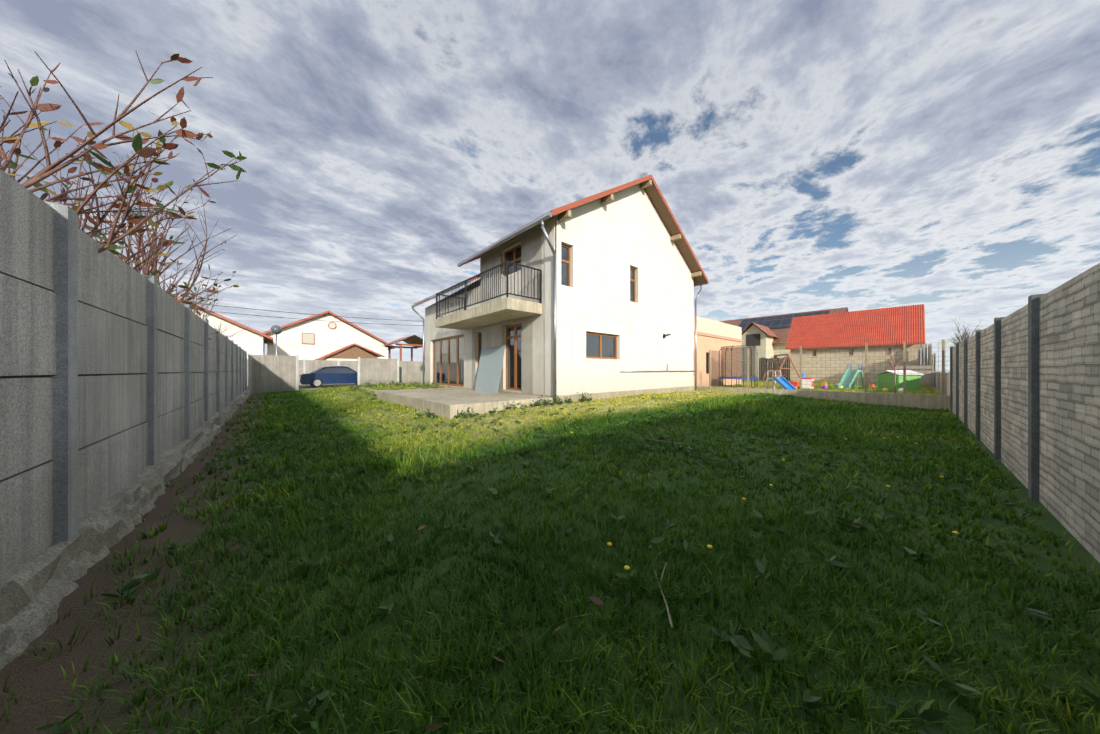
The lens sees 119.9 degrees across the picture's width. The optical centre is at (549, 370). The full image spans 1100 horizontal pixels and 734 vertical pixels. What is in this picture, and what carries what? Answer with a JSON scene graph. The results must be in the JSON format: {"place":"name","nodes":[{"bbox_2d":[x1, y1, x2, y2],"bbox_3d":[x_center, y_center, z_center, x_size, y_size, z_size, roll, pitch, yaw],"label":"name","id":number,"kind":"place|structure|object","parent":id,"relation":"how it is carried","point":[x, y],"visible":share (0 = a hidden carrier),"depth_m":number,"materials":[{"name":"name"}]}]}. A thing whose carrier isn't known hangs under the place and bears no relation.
{"place":"outdoors","nodes":[
{"label":"outdoors","id":0,"kind":"place"},
{"bbox_2d":[247,384,355,389],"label":"asphalt road","id":1,"kind":"structure","parent":0,"point":[326,386],"depth_m":22.93,"materials":[{"name":"grey asphalt"}]},
{"bbox_2d":[299,366,356,386],"bbox_3d":[-15.282,0.421,23.158,4.600,1.465,2.080,0,0,-41],"label":"blue saloon car","id":2,"kind":"object","parent":1,"relation":"on","point":[319,377],"visible":0.69,"depth_m":22.10,"materials":[{"name":"blue paint"}]},
{"bbox_2d":[0,378,1099,733],"bbox_3d":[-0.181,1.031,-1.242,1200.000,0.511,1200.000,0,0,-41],"label":"ground","id":3,"kind":"structure","parent":0,"point":[46,682],"depth_m":1.69,"materials":[{"name":"soil"}]},
{"bbox_2d":[0,86,215,268],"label":"shrub","id":4,"kind":"object","parent":3,"relation":"on","point":[15,166],"visible":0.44,"depth_m":2.97,"materials":[{"name":"red plant"}]},
{"bbox_2d":[0,169,246,581],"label":"fence","id":5,"kind":"object","parent":3,"relation":"on","point":[117,374],"visible":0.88,"depth_m":2.02,"materials":[{"name":"concrete"}]},
{"bbox_2d":[0,52,246,253],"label":"shrub","id":6,"kind":"object","parent":3,"relation":"on","point":[50,169],"visible":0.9,"depth_m":2.29,"materials":[{"name":"red plant"}]},
{"bbox_2d":[0,389,251,669],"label":"fence footing","id":7,"kind":"object","parent":3,"relation":"on","point":[36,590],"visible":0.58,"depth_m":2.01,"materials":[{"name":"concrete"}]},
{"bbox_2d":[26,132,234,300],"bbox_3d":[-8.826,-1.673,7.110,3.774,5.922,3.080,0,0,28],"label":"shrub","id":8,"kind":"object","parent":3,"relation":"on","point":[152,262],"visible":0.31,"depth_m":6.84,"materials":[{"name":"red plant"}]},
{"bbox_2d":[42,151,238,308],"bbox_3d":[-6.168,-0.816,4.261,2.140,4.202,3.066,0,0,-23],"label":"shrub","id":9,"kind":"object","parent":3,"relation":"on","point":[191,297],"visible":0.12,"depth_m":4.61,"materials":[{"name":"red plant"}]},
{"bbox_2d":[101,228,219,339],"bbox_3d":[-6.959,-0.618,5.705,1.540,3.805,2.536,0,0,11],"label":"shrub","id":10,"kind":"object","parent":3,"relation":"on","point":[172,277],"visible":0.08,"depth_m":5.84,"materials":[{"name":"red plant"}]},
{"bbox_2d":[165,274,220,318],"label":"yellow shrub leaves","id":11,"kind":"object","parent":3,"relation":"on","point":[194,312],"visible":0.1,"depth_m":10.84,"materials":[{"name":"grey plant"}]},
{"bbox_2d":[196,314,247,338],"bbox_3d":[-16.686,-0.858,14.950,3.036,4.282,3.225,0,0,8],"label":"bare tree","id":12,"kind":"object","parent":3,"relation":"on","point":[228,327],"visible":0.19,"depth_m":15.90,"materials":[{"name":"grey plant"}]},
{"bbox_2d":[174,295,272,358],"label":"neighboring house","id":13,"kind":"structure","parent":3,"relation":"on","point":[251,341],"depth_m":28.13,"materials":[{"name":"white plaster"},{"name":"red roof tiles"},{"name":"wood"}]},
{"bbox_2d":[247,359,356,385],"bbox_3d":[-18.022,0.183,27.007,50.600,2.200,0.140,0,0,-41],"label":"street fence","id":14,"kind":"object","parent":3,"relation":"on","point":[307,366],"visible":0.1,"depth_m":26.07,"materials":[{"name":"white concrete"}]},
{"bbox_2d":[198,303,422,354],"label":"utility wires","id":15,"kind":"object","parent":3,"relation":"on","point":[276,329],"visible":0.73,"depth_m":27.86,"materials":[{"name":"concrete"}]},
{"bbox_2d":[263,310,394,360],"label":"neighboring house","id":16,"kind":"structure","parent":3,"relation":"on","point":[326,338],"depth_m":35.65,"materials":[{"name":"white plaster"},{"name":"red roof tiles"},{"name":"wood"}]},
{"bbox_2d":[248,354,422,392],"bbox_3d":[-10.589,0.228,23.952,17.540,2.310,1.740,0,0,-41],"label":"fence","id":17,"kind":"object","parent":3,"relation":"on","point":[274,373],"visible":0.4,"depth_m":18.86,"materials":[{"name":"white concrete"}]},
{"bbox_2d":[381,335,422,360],"bbox_3d":[-13.090,-0.942,29.075,3.200,4.250,4.400,0,0,-41],"label":"gazebo","id":18,"kind":"object","parent":3,"relation":"on","point":[415,341],"visible":0.54,"depth_m":29.13,"materials":[{"name":"brown wood"}]},
{"bbox_2d":[178,400,657,730],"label":"fallen leaves","id":19,"kind":"object","parent":3,"relation":"on","point":[595,600],"visible":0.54,"depth_m":2.14,"materials":[{"name":"brown plant"}]},
{"bbox_2d":[353,386,552,418],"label":"terrace","id":20,"kind":"structure","parent":3,"relation":"on","point":[446,402],"depth_m":8.87,"materials":[{"name":"concrete"}]},
{"bbox_2d":[474,344,505,393],"bbox_3d":[-2.210,-0.068,11.480,0.602,1.699,2.100,0,0,-41],"label":"panel","id":21,"kind":"object","parent":20,"relation":"on","point":[489,370],"visible":0.93,"depth_m":11.41,"materials":[{"name":"grey"}]},
{"bbox_2d":[348,380,591,418],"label":"weeds","id":22,"kind":"object","parent":3,"relation":"on","point":[544,403],"visible":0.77,"depth_m":9.08,"materials":[{"name":"green plant"}]},
{"bbox_2d":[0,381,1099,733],"bbox_3d":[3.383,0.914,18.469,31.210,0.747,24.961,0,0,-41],"label":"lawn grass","id":23,"kind":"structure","parent":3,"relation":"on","point":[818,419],"depth_m":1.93,"materials":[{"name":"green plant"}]},
{"bbox_2d":[411,174,708,402],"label":"house","id":24,"kind":"structure","parent":3,"relation":"on","point":[593,295],"depth_m":11.30,"materials":[{"name":"white paint"}]},
{"bbox_2d":[35,407,1099,733],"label":"weeds","id":25,"kind":"object","parent":3,"relation":"on","point":[291,699],"visible":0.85,"depth_m":2.04,"materials":[{"name":"green plant"}]},
{"bbox_2d":[645,431,681,627],"bbox_3d":[1.022,1.089,3.291,0.599,0.235,3.708,0,0,23],"label":"dry stick on lawn","id":26,"kind":"object","parent":3,"relation":"on","point":[670,620],"visible":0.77,"depth_m":1.68,"materials":[{"name":"brown plant"}]},
{"bbox_2d":[694,315,742,386],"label":"peach building","id":27,"kind":"structure","parent":3,"relation":"on","point":[714,336],"depth_m":18.60,"materials":[{"name":"paint"}]},
{"bbox_2d":[719,345,757,387],"bbox_3d":[10.399,-0.200,17.627,1.900,2.246,1.900,0,0,-41],"label":"trampoline","id":28,"kind":"object","parent":3,"relation":"on","point":[736,364],"visible":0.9,"depth_m":18.15,"materials":[{"name":"black fabric"}]},
{"bbox_2d":[571,418,959,579],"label":"dandelions","id":29,"kind":"object","parent":3,"relation":"on","point":[626,567],"visible":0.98,"depth_m":2.26,"materials":[{"name":"yellow plant"}]},
{"bbox_2d":[765,371,794,389],"bbox_3d":[10.317,0.469,14.191,0.423,0.927,1.420,0,0,-6],"label":"toddler slide","id":30,"kind":"object","parent":3,"relation":"on","point":[785,383],"visible":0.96,"depth_m":14.24,"materials":[{"name":"blue plastic"}]},
{"bbox_2d":[761,354,799,380],"bbox_3d":[18.453,-0.177,25.430,1.980,2.232,2.400,0,0,14],"label":"swing set","id":31,"kind":"object","parent":3,"relation":"on","point":[783,361],"visible":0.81,"depth_m":25.18,"materials":[{"name":"beige"}]},
{"bbox_2d":[719,307,847,377],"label":"house","id":32,"kind":"structure","parent":3,"relation":"on","point":[766,335],"depth_m":38.47,"materials":[{"name":"paint"}]},
{"bbox_2d":[790,381,799,388],"bbox_3d":[11.814,0.731,15.409,0.560,0.376,0.360,0,0,-41],"label":"ride-on toy","id":33,"kind":"object","parent":3,"relation":"on","point":[794,384],"visible":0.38,"depth_m":15.32,"materials":[{"name":"red plastic"}]},
{"bbox_2d":[802,373,813,388],"bbox_3d":[12.914,0.523,15.976,0.640,0.800,0.440,0,0,-41],"label":"toy kitchen","id":34,"kind":"object","parent":3,"relation":"on","point":[809,381],"visible":0.75,"depth_m":15.79,"materials":[{"name":"white plastic"}]},
{"bbox_2d":[694,386,949,409],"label":"wall","id":35,"kind":"structure","parent":3,"relation":"on","point":[926,401],"depth_m":11.67,"materials":[{"name":"concrete"}]},
{"bbox_2d":[709,339,947,395],"bbox_3d":[10.514,-0.067,13.237,0.060,1.900,7.550,0,0,-41],"label":"wire fence","id":36,"kind":"object","parent":35,"relation":"on","point":[943,374],"visible":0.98,"depth_m":11.82,"materials":[{"name":"grey metal"}]},
{"bbox_2d":[759,344,933,386],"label":"fence posts","id":37,"kind":"object","parent":3,"relation":"on","point":[765,363],"visible":0.6,"depth_m":19.55,"materials":[{"name":"brown wood"}]},
{"bbox_2d":[795,384,902,392],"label":"toy balls","id":38,"kind":"object","parent":3,"relation":"on","point":[900,390],"visible":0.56,"depth_m":15.15,"materials":[{"name":"multicoloured"}]},
{"bbox_2d":[836,364,864,388],"bbox_3d":[14.619,0.301,15.498,1.822,1.272,0.453,0,0,-26],"label":"green slide","id":39,"kind":"object","parent":3,"relation":"on","point":[846,378],"visible":0.96,"depth_m":15.45,"materials":[{"name":"green plastic"}]},
{"bbox_2d":[785,304,924,383],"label":"house","id":40,"kind":"structure","parent":3,"relation":"on","point":[834,334],"depth_m":22.47,"materials":[{"name":"tile"}]},
{"bbox_2d":[877,343,911,392],"bbox_3d":[12.804,-0.209,11.867,0.717,2.264,0.894,0,0,-41],"label":"sapling tree","id":41,"kind":"object","parent":3,"relation":"on","point":[895,365],"visible":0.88,"depth_m":11.89,"materials":[{"name":"brown plant"}]},
{"bbox_2d":[874,370,923,390],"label":"dog house","id":42,"kind":"structure","parent":3,"relation":"on","point":[913,382],"depth_m":14.32,"materials":[{"name":"green plastic"}]},
{"bbox_2d":[927,353,949,395],"bbox_3d":[23.000,0.033,19.068,26.360,2.100,0.120,0,0,-41],"label":"fence","id":43,"kind":"object","parent":3,"relation":"on","point":[947,384],"visible":0.46,"depth_m":14.28,"materials":[{"name":"white concrete"}]},
{"bbox_2d":[948,319,982,345],"bbox_3d":[37.802,-1.851,28.307,6.162,5.667,3.011,0,0,-41],"label":"bare tree","id":44,"kind":"object","parent":3,"relation":"on","point":[965,334],"visible":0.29,"depth_m":28.10,"materials":[{"name":"grey plant"}]},
{"bbox_2d":[950,263,1099,562],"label":"fence","id":45,"kind":"object","parent":3,"relation":"on","point":[1025,391],"visible":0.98,"depth_m":2.93,"materials":[{"name":"concrete"}]},
{"bbox_2d":[0,0,1099,370],"label":"sky","id":46,"kind":"structure","parent":0,"point":[943,156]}
]}

